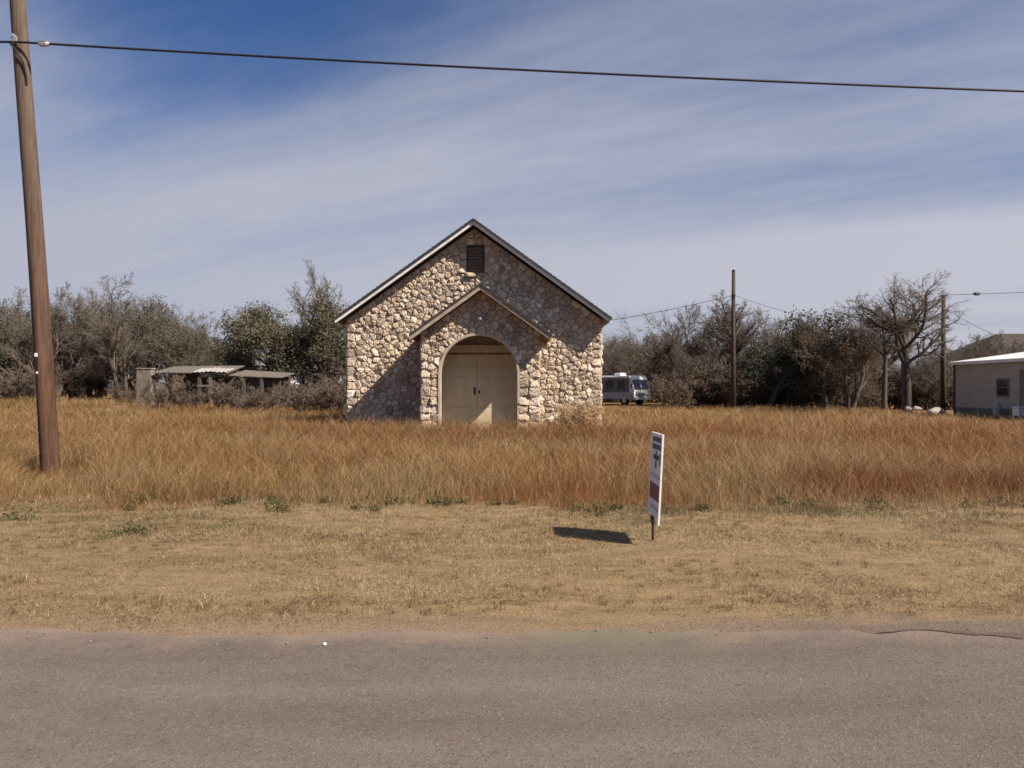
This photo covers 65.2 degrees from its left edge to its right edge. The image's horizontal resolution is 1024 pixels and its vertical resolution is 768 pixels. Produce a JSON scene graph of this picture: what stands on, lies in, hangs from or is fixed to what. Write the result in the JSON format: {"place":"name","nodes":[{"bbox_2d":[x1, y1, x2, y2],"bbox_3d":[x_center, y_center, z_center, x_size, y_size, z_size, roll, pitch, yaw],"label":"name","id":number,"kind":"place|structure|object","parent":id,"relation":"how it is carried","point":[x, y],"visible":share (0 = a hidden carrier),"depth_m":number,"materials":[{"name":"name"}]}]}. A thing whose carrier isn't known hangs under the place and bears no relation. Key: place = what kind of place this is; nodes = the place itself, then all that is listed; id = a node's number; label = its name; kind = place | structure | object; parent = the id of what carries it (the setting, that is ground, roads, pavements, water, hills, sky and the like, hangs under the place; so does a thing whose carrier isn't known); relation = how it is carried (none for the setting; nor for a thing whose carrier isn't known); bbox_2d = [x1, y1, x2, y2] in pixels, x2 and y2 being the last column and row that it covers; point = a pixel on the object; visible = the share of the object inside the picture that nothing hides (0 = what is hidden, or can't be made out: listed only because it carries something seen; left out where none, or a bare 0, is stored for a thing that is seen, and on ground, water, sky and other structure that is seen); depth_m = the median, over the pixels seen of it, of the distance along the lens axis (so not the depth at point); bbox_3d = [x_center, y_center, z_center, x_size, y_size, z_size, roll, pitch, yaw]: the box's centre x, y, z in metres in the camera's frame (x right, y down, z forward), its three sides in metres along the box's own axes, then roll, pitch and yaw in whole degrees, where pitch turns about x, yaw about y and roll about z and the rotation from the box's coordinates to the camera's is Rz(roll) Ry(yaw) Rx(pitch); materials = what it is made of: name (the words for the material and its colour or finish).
{"place":"outdoors","nodes":[
{"label":"outdoors","id":0,"kind":"place"},
{"bbox_2d":[0,628,1023,767],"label":"road","id":1,"kind":"structure","parent":0,"point":[635,698],"depth_m":4.07,"materials":[{"name":"asphalt"}]},
{"bbox_2d":[834,627,1023,638],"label":"road crack","id":2,"kind":"object","parent":1,"relation":"on","point":[1019,636],"visible":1,"depth_m":5.06,"materials":[{"name":"asphalt"}]},
{"bbox_2d":[0,388,1023,634],"bbox_3d":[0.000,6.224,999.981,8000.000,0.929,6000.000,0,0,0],"label":"ground","id":3,"kind":"structure","parent":0,"point":[574,612],"depth_m":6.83,"materials":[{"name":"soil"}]},
{"bbox_2d":[0,305,11,352],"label":"tree","id":4,"kind":"object","parent":3,"relation":"on","point":[3,313],"visible":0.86,"depth_m":55.43,"materials":[{"name":"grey plant"}]},
{"bbox_2d":[0,287,31,397],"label":"bare tree","id":5,"kind":"object","parent":3,"relation":"on","point":[17,301],"visible":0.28,"depth_m":62.41,"materials":[{"name":"grey plant"}]},
{"bbox_2d":[0,360,32,401],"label":"brush shrub","id":6,"kind":"object","parent":3,"relation":"on","point":[12,385],"visible":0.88,"depth_m":51.88,"materials":[{"name":"plant"}]},
{"bbox_2d":[1,373,34,398],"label":"brush shrub","id":7,"kind":"object","parent":3,"relation":"on","point":[16,389],"visible":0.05,"depth_m":58.77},
{"bbox_2d":[9,0,60,476],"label":"utility pole","id":8,"kind":"object","parent":3,"relation":"on","point":[43,350],"visible":0.93,"depth_m":14.60,"materials":[{"name":"brown wood"}]},
{"bbox_2d":[0,40,1023,91],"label":"power cable","id":9,"kind":"object","parent":8,"relation":"attached to","point":[43,43],"visible":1,"depth_m":14.53,"materials":[{"name":"metal"}]},
{"bbox_2d":[0,296,71,396],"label":"tree","id":10,"kind":"object","parent":3,"relation":"on","point":[4,302],"visible":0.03,"depth_m":65.73,"materials":[{"name":"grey plant"}]},
{"bbox_2d":[0,320,72,398],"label":"live oak","id":11,"kind":"object","parent":3,"relation":"on","point":[9,337],"visible":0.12,"depth_m":60.45,"materials":[{"name":"green plant"}]},
{"bbox_2d":[17,361,68,401],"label":"brush shrub","id":12,"kind":"object","parent":3,"relation":"on","point":[28,385],"visible":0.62,"depth_m":51.84,"materials":[{"name":"plant"}]},
{"bbox_2d":[14,309,102,397],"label":"tree","id":13,"kind":"object","parent":3,"relation":"on","point":[63,352],"visible":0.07,"depth_m":62.43,"materials":[{"name":"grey plant"}]},
{"bbox_2d":[0,295,130,399],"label":"tree","id":14,"kind":"object","parent":3,"relation":"on","point":[72,339],"visible":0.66,"depth_m":57.47,"materials":[{"name":"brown plant"}]},
{"bbox_2d":[54,361,121,399],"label":"brush shrub","id":15,"kind":"object","parent":3,"relation":"on","point":[90,385],"visible":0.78,"depth_m":58.22,"materials":[{"name":"plant"}]},
{"bbox_2d":[28,272,168,398],"bbox_3d":[-30.226,-3.572,59.917,9.374,10.422,7.622,0,0,13],"label":"bare tree","id":16,"kind":"object","parent":3,"relation":"on","point":[80,306],"visible":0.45,"depth_m":59.83,"materials":[{"name":"grey plant"}]},
{"bbox_2d":[105,382,135,400],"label":"brush shrub","id":17,"kind":"object","parent":3,"relation":"on","point":[131,395],"visible":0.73,"depth_m":54.36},
{"bbox_2d":[76,301,165,401],"bbox_3d":[-27.039,-2.118,55.716,5.351,7.317,6.581,0,0,-10],"label":"tree","id":18,"kind":"object","parent":3,"relation":"on","point":[115,346],"visible":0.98,"depth_m":54.23,"materials":[{"name":"grey plant"}]},
{"bbox_2d":[113,367,158,398],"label":"brush shrub","id":19,"kind":"object","parent":3,"relation":"on","point":[131,386],"visible":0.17,"depth_m":59.96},
{"bbox_2d":[71,293,206,398],"bbox_3d":[-28.315,-2.644,60.798,9.392,8.262,9.398,0,0,-18],"label":"tree","id":20,"kind":"object","parent":3,"relation":"on","point":[163,314],"visible":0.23,"depth_m":58.97,"materials":[{"name":"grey plant"}]},
{"bbox_2d":[131,371,195,408],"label":"brush shrub","id":21,"kind":"object","parent":3,"relation":"on","point":[161,395],"visible":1,"depth_m":45.65,"materials":[{"name":"plant"}]},
{"bbox_2d":[113,306,218,390],"bbox_3d":[-24.628,-2.054,58.075,7.964,7.002,7.959,0,0,-4],"label":"tree","id":22,"kind":"object","parent":3,"relation":"on","point":[181,344],"visible":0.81,"depth_m":56.86,"materials":[{"name":"grey plant"}]},
{"bbox_2d":[120,303,220,390],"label":"tree","id":23,"kind":"object","parent":3,"relation":"on","point":[194,322],"visible":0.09,"depth_m":68.80,"materials":[{"name":"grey plant"}]},
{"bbox_2d":[169,386,208,407],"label":"brush shrub","id":24,"kind":"object","parent":3,"relation":"on","point":[190,399],"visible":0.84,"depth_m":46.88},
{"bbox_2d":[154,326,223,382],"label":"tree","id":25,"kind":"object","parent":3,"relation":"on","point":[195,351],"visible":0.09,"depth_m":63.57,"materials":[{"name":"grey plant"}]},
{"bbox_2d":[164,341,247,376],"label":"tree","id":26,"kind":"object","parent":3,"relation":"on","point":[208,360],"visible":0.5,"depth_m":54.77,"materials":[{"name":"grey plant"}]},
{"bbox_2d":[135,366,294,407],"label":"ruined shed","id":27,"kind":"structure","parent":3,"relation":"on","point":[264,380],"depth_m":50.51,"materials":[{"name":"metal"}]},
{"bbox_2d":[204,374,254,409],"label":"brush shrub","id":28,"kind":"object","parent":3,"relation":"on","point":[220,398],"visible":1,"depth_m":45.59,"materials":[{"name":"plant"}]},
{"bbox_2d":[228,390,253,409],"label":"brush shrub","id":29,"kind":"object","parent":3,"relation":"on","point":[247,405],"visible":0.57,"depth_m":46.72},
{"bbox_2d":[205,299,321,378],"bbox_3d":[-17.641,-2.428,57.969,9.309,8.102,9.839,0,0,-29],"label":"live oak","id":30,"kind":"object","parent":3,"relation":"on","point":[250,336],"visible":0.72,"depth_m":55.54,"materials":[{"name":"green plant"}]},
{"bbox_2d":[247,383,283,410],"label":"brush shrub","id":31,"kind":"object","parent":3,"relation":"on","point":[261,399],"visible":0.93,"depth_m":46.63,"materials":[{"name":"plant"}]},
{"bbox_2d":[291,380,298,391],"bbox_3d":[-15.019,0.662,53.997,1.282,1.849,0.660,0,0,0],"label":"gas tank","id":32,"kind":"object","parent":3,"relation":"on","point":[292,382],"visible":0.12,"depth_m":53.77,"materials":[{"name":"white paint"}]},
{"bbox_2d":[255,290,350,405],"bbox_3d":[-12.370,-2.291,57.076,9.805,8.533,10.364,0,0,42],"label":"live oak","id":33,"kind":"object","parent":3,"relation":"on","point":[327,350],"visible":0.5,"depth_m":55.21,"materials":[{"name":"green plant"}]},
{"bbox_2d":[270,373,345,412],"bbox_3d":[-11.351,0.630,45.747,4.733,2.639,4.237,0,0,34],"label":"brush shrub","id":34,"kind":"object","parent":3,"relation":"on","point":[296,405],"visible":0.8,"depth_m":45.23,"materials":[{"name":"plant"}]},
{"bbox_2d":[282,376,346,413],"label":"brush shrub","id":35,"kind":"object","parent":3,"relation":"on","point":[343,398],"visible":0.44,"depth_m":45.85,"materials":[{"name":"plant"}]},
{"bbox_2d":[286,259,345,369],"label":"bare tree","id":36,"kind":"object","parent":3,"relation":"on","point":[321,292],"visible":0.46,"depth_m":60.64,"materials":[{"name":"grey plant"}]},
{"bbox_2d":[299,366,339,387],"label":"brush shrub","id":37,"kind":"object","parent":3,"relation":"on","point":[313,382],"visible":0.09,"depth_m":57.81,"materials":[{"name":"plant"}]},
{"bbox_2d":[294,367,345,404],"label":"brush shrub","id":38,"kind":"object","parent":3,"relation":"on","point":[311,383],"visible":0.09,"depth_m":52.32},
{"bbox_2d":[334,218,611,433],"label":"stone chapel","id":39,"kind":"structure","parent":3,"relation":"on","point":[469,316],"depth_m":28.35,"materials":[{"name":"beige stone"}]},
{"bbox_2d":[442,355,476,428],"bbox_3d":[-1.928,0.272,28.327,1.375,2.624,0.131,0,0,0],"label":"door","id":40,"kind":"structure","parent":39,"relation":"in","point":[459,372],"depth_m":28.34,"materials":[{"name":"beige paint"}]},
{"bbox_2d":[477,355,516,428],"bbox_3d":[-0.406,0.272,28.363,1.645,2.624,0.058,0,0,0],"label":"door","id":41,"kind":"structure","parent":39,"relation":"in","point":[496,374],"depth_m":28.34,"materials":[{"name":"beige paint"}]},
{"bbox_2d":[0,335,968,401],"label":"woodland","id":42,"kind":"object","parent":3,"relation":"on","point":[256,364],"visible":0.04,"depth_m":89.47,"materials":[{"name":"grey plant"}]},
{"bbox_2d":[0,394,1023,514],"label":"tall grass","id":43,"kind":"structure","parent":3,"relation":"on","point":[711,455],"depth_m":14.70,"materials":[{"name":"plant"}]},
{"bbox_2d":[1,484,1023,535],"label":"green weeds","id":44,"kind":"object","parent":3,"relation":"on","point":[616,505],"visible":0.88,"depth_m":10.63,"materials":[{"name":"green plant"}]},
{"bbox_2d":[18,614,1023,671],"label":"loose gravel","id":45,"kind":"structure","parent":3,"relation":"on","point":[436,628],"depth_m":5.23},
{"bbox_2d":[550,397,604,428],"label":"dry bush","id":46,"kind":"object","parent":3,"relation":"on","point":[581,413],"visible":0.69,"depth_m":26.53,"materials":[{"name":"brown plant"}]},
{"bbox_2d":[602,333,640,401],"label":"tree","id":47,"kind":"object","parent":3,"relation":"on","point":[631,335],"visible":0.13,"depth_m":89.87,"materials":[{"name":"grey plant"}]},
{"bbox_2d":[601,373,651,404],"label":"motorhome","id":48,"kind":"object","parent":3,"relation":"on","point":[624,387],"visible":0.69,"depth_m":74.36,"materials":[{"name":"white paint"}]},
{"bbox_2d":[606,381,612,388],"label":"window","id":49,"kind":"structure","parent":48,"relation":"in","point":[609,384],"depth_m":75.36,"materials":[{"name":"black glass"}]},
{"bbox_2d":[618,381,623,388],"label":"window","id":50,"kind":"structure","parent":48,"relation":"in","point":[620,383],"depth_m":74.31,"materials":[{"name":"black glass"}]},
{"bbox_2d":[602,367,652,402],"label":"brush shrub","id":51,"kind":"object","parent":3,"relation":"on","point":[616,400],"visible":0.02,"depth_m":85.38,"materials":[{"name":"plant"}]},
{"bbox_2d":[601,334,660,400],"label":"tree","id":52,"kind":"object","parent":3,"relation":"on","point":[610,364],"visible":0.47,"depth_m":83.19,"materials":[{"name":"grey plant"}]},
{"bbox_2d":[620,331,689,399],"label":"tree","id":53,"kind":"object","parent":3,"relation":"on","point":[650,355],"visible":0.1,"depth_m":87.90,"materials":[{"name":"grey plant"}]},
{"bbox_2d":[646,382,664,402],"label":"brush shrub","id":54,"kind":"object","parent":3,"relation":"on","point":[652,391],"visible":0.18,"depth_m":83.70,"materials":[{"name":"plant"}]},
{"bbox_2d":[648,432,663,540],"bbox_3d":[1.497,1.155,8.393,0.084,1.275,0.622,0,0,0],"label":"yard sign","id":55,"kind":"object","parent":3,"relation":"on","point":[655,475],"visible":0.99,"depth_m":8.36,"materials":[{"name":"white paint"}]},
{"bbox_2d":[624,326,717,404],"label":"tree","id":56,"kind":"object","parent":3,"relation":"on","point":[662,355],"visible":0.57,"depth_m":70.15,"materials":[{"name":"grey plant"}]},
{"bbox_2d":[645,369,698,408],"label":"brush shrub","id":57,"kind":"object","parent":3,"relation":"on","point":[675,396],"visible":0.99,"depth_m":58.16,"materials":[{"name":"plant"}]},
{"bbox_2d":[656,365,717,409],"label":"brush shrub","id":58,"kind":"object","parent":3,"relation":"on","point":[690,377],"visible":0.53,"depth_m":59.97,"materials":[{"name":"plant"}]},
{"bbox_2d":[663,341,724,408],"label":"tree","id":59,"kind":"object","parent":3,"relation":"on","point":[683,362],"visible":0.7,"depth_m":61.86,"materials":[{"name":"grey plant"}]},
{"bbox_2d":[606,300,786,406],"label":"bare tree","id":60,"kind":"object","parent":3,"relation":"on","point":[673,337],"visible":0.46,"depth_m":70.28,"materials":[{"name":"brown plant"}]},
{"bbox_2d":[669,365,730,407],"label":"brush shrub","id":61,"kind":"object","parent":3,"relation":"on","point":[706,377],"visible":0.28,"depth_m":60.58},
{"bbox_2d":[685,356,745,408],"bbox_3d":[15.649,-0.053,62.748,6.204,4.848,6.781,0,0,-9],"label":"brush shrub","id":62,"kind":"object","parent":3,"relation":"on","point":[717,371],"visible":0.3,"depth_m":60.64,"materials":[{"name":"plant"}]},
{"bbox_2d":[692,289,768,406],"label":"bare tree","id":63,"kind":"object","parent":3,"relation":"on","point":[740,344],"visible":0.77,"depth_m":65.32,"materials":[{"name":"grey plant"}]},
{"bbox_2d":[681,354,779,408],"bbox_3d":[17.220,-0.004,62.099,8.792,4.547,7.872,0,0,10],"label":"brush shrub","id":64,"kind":"object","parent":3,"relation":"on","point":[711,370],"visible":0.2,"depth_m":60.34,"materials":[{"name":"plant"}]},
{"bbox_2d":[731,268,735,409],"bbox_3d":[14.366,-2.770,51.984,0.307,9.520,0.380,0,0,0],"label":"utility pole","id":65,"kind":"object","parent":3,"relation":"on","point":[733,380],"visible":0.88,"depth_m":51.91,"materials":[{"name":"brown wood"}]},
{"bbox_2d":[614,295,732,319],"bbox_3d":[2.444,-4.584,54.950,24.668,2.356,0.033,0,0,14],"label":"overhead wire","id":66,"kind":"object","parent":65,"relation":"attached to","point":[674,308],"visible":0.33,"depth_m":52.84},
{"bbox_2d":[735,295,934,322],"bbox_3d":[19.881,-4.739,49.419,11.939,2.089,0.022,0,0,24],"label":"overhead wire","id":67,"kind":"object","parent":65,"relation":"attached to","point":[799,314],"visible":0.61,"depth_m":50.36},
{"bbox_2d":[704,365,775,407],"bbox_3d":[16.809,0.232,59.153,5.744,3.523,4.446,0,0,39],"label":"brush shrub","id":68,"kind":"object","parent":3,"relation":"on","point":[726,390],"visible":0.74,"depth_m":58.47,"materials":[{"name":"plant"}]},
{"bbox_2d":[717,369,768,407],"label":"brush shrub","id":69,"kind":"object","parent":3,"relation":"on","point":[744,395],"visible":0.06,"depth_m":61.50,"materials":[{"name":"plant"}]},
{"bbox_2d":[746,388,785,407],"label":"brush shrub","id":70,"kind":"object","parent":3,"relation":"on","point":[759,401],"visible":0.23,"depth_m":59.97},
{"bbox_2d":[739,366,808,409],"bbox_3d":[19.820,0.295,60.094,6.221,4.125,5.692,0,0,12],"label":"brush shrub","id":71,"kind":"object","parent":3,"relation":"on","point":[780,401],"visible":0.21,"depth_m":59.15,"materials":[{"name":"plant"}]},
{"bbox_2d":[746,309,806,406],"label":"bare tree","id":72,"kind":"object","parent":3,"relation":"on","point":[773,340],"visible":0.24,"depth_m":65.20,"materials":[{"name":"grey plant"}]},
{"bbox_2d":[730,336,829,409],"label":"live oak","id":73,"kind":"object","parent":3,"relation":"on","point":[781,385],"visible":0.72,"depth_m":57.61,"materials":[{"name":"green plant"}]},
{"bbox_2d":[772,369,851,408],"bbox_3d":[21.470,0.164,57.587,5.379,4.356,5.879,0,0,31],"label":"brush shrub","id":74,"kind":"object","parent":3,"relation":"on","point":[830,386],"visible":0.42,"depth_m":56.76,"materials":[{"name":"plant"}]},
{"bbox_2d":[774,378,859,408],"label":"brush shrub","id":75,"kind":"object","parent":3,"relation":"on","point":[840,395],"visible":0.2,"depth_m":57.73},
{"bbox_2d":[775,305,860,407],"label":"live oak","id":76,"kind":"object","parent":3,"relation":"on","point":[790,341],"visible":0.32,"depth_m":56.28,"materials":[{"name":"green plant"}]},
{"bbox_2d":[822,390,825,408],"bbox_3d":[19.505,1.215,49.998,0.227,1.683,0.213,0,0,0],"label":"fence post","id":77,"kind":"object","parent":3,"relation":"on","point":[824,398],"visible":0.64,"depth_m":49.91,"materials":[{"name":"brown wood"}]},
{"bbox_2d":[780,307,898,408],"bbox_3d":[22.505,-1.722,54.074,9.017,7.715,5.066,0,0,-36],"label":"bare tree","id":78,"kind":"object","parent":3,"relation":"on","point":[860,352],"visible":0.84,"depth_m":53.50,"materials":[{"name":"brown plant"}]},
{"bbox_2d":[846,394,849,410],"bbox_3d":[21.005,1.348,49.997,0.227,1.450,0.213,0,0,0],"label":"fence post","id":79,"kind":"object","parent":3,"relation":"on","point":[848,401],"visible":0.64,"depth_m":49.91,"materials":[{"name":"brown wood"}]},
{"bbox_2d":[828,373,877,407],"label":"brush shrub","id":80,"kind":"object","parent":3,"relation":"on","point":[850,390],"visible":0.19,"depth_m":58.03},
{"bbox_2d":[829,376,879,408],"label":"brush shrub","id":81,"kind":"object","parent":3,"relation":"on","point":[862,405],"visible":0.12,"depth_m":59.13,"materials":[{"name":"plant"}]},
{"bbox_2d":[830,376,895,409],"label":"brush shrub","id":82,"kind":"object","parent":3,"relation":"on","point":[877,395],"visible":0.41,"depth_m":58.07,"materials":[{"name":"plant"}]},
{"bbox_2d":[842,330,891,407],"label":"tree","id":83,"kind":"object","parent":3,"relation":"on","point":[881,360],"visible":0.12,"depth_m":62.96,"materials":[{"name":"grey plant"}]},
{"bbox_2d":[842,357,915,408],"bbox_3d":[28.103,-0.081,61.971,6.448,5.018,5.899,0,0,-42],"label":"brush shrub","id":84,"kind":"object","parent":3,"relation":"on","point":[892,374],"visible":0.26,"depth_m":61.11,"materials":[{"name":"plant"}]},
{"bbox_2d":[853,301,930,410],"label":"bare tree","id":85,"kind":"object","parent":3,"relation":"on","point":[894,357],"visible":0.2,"depth_m":51.95,"materials":[{"name":"grey plant"}]},
{"bbox_2d":[866,379,925,408],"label":"brush shrub","id":86,"kind":"object","parent":3,"relation":"on","point":[896,395],"visible":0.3,"depth_m":60.14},
{"bbox_2d":[829,268,971,412],"bbox_3d":[22.802,-2.287,46.987,7.384,8.768,7.755,0,0,31],"label":"bare tree","id":87,"kind":"object","parent":3,"relation":"on","point":[899,331],"visible":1,"depth_m":46.54,"materials":[{"name":"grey plant"}]},
{"bbox_2d":[892,378,939,409],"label":"brush shrub","id":88,"kind":"object","parent":3,"relation":"on","point":[915,398],"visible":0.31,"depth_m":59.64,"materials":[{"name":"plant"}]},
{"bbox_2d":[891,370,952,407],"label":"brush shrub","id":89,"kind":"object","parent":3,"relation":"on","point":[931,393],"visible":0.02,"depth_m":60.20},
{"bbox_2d":[890,350,965,409],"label":"tree","id":90,"kind":"object","parent":3,"relation":"on","point":[929,370],"visible":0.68,"depth_m":58.79,"materials":[{"name":"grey plant"}]},
{"bbox_2d":[898,358,960,409],"bbox_3d":[31.799,0.057,59.611,4.844,3.995,6.258,0,0,-29],"label":"brush shrub","id":91,"kind":"object","parent":3,"relation":"on","point":[935,392],"visible":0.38,"depth_m":58.52,"materials":[{"name":"plant"}]},
{"bbox_2d":[926,407,945,414],"bbox_3d":[22.275,1.428,42.003,0.916,0.424,0.664,0,0,0],"label":"pale boulder","id":92,"kind":"object","parent":3,"relation":"on","point":[934,410],"visible":0.77,"depth_m":41.77,"materials":[{"name":"stone"}]},
{"bbox_2d":[929,381,952,409],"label":"brush shrub","id":93,"kind":"object","parent":3,"relation":"on","point":[946,396],"visible":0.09,"depth_m":60.22,"materials":[{"name":"plant"}]},
{"bbox_2d":[940,296,948,411],"bbox_3d":[25.403,-1.583,47.008,0.467,7.293,0.320,0,0,0],"label":"utility pole","id":94,"kind":"object","parent":3,"relation":"on","point":[943,383],"visible":0.67,"depth_m":46.90,"materials":[{"name":"brown wood"}]},
{"bbox_2d":[953,292,1023,295],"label":"overhead wire","id":95,"kind":"object","parent":94,"relation":"attached to","point":[976,293],"visible":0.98,"depth_m":46.24,"materials":[{"name":"black metal"}]},
{"bbox_2d":[930,347,989,376],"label":"tree","id":96,"kind":"object","parent":3,"relation":"on","point":[957,359],"visible":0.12,"depth_m":61.55,"materials":[{"name":"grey plant"}]},
{"bbox_2d":[938,330,1023,364],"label":"bare tree","id":97,"kind":"object","parent":3,"relation":"on","point":[985,345],"visible":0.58,"depth_m":65.57,"materials":[{"name":"grey plant"}]},
{"bbox_2d":[939,334,1023,403],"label":"brown house","id":98,"kind":"structure","parent":3,"relation":"on","point":[1011,337],"depth_m":76.97,"materials":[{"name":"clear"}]},
{"bbox_2d":[948,352,1023,419],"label":"mobile building","id":99,"kind":"structure","parent":3,"relation":"on","point":[981,388],"depth_m":42.12,"materials":[{"name":"grey"}]},
{"bbox_2d":[996,378,1009,396],"bbox_3d":[24.966,0.184,40.700,0.033,0.960,1.060,0,0,0],"label":"window","id":100,"kind":"structure","parent":99,"relation":"in","point":[1002,384],"depth_m":40.66,"materials":[{"name":"grey glass"}]},
{"bbox_2d":[1019,370,1023,406],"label":"door","id":101,"kind":"structure","parent":99,"relation":"in","point":[1021,372],"depth_m":39.18,"materials":[{"name":"metal"}]},
{"bbox_2d":[993,401,1001,418],"bbox_3d":[24.500,1.342,40.394,0.400,0.980,0.400,0,0,0],"label":"white canister","id":102,"kind":"object","parent":3,"relation":"on","point":[997,407],"visible":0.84,"depth_m":40.25,"materials":[{"name":"grey"}]},
{"bbox_2d":[1012,406,1023,418],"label":"white box","id":103,"kind":"object","parent":3,"relation":"on","point":[1018,411],"visible":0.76,"depth_m":38.58,"materials":[{"name":"paint"}]},
{"bbox_2d":[0,0,1023,387],"label":"sky","id":104,"kind":"structure","parent":0,"point":[210,180],"materials":[{"name":"blue"}]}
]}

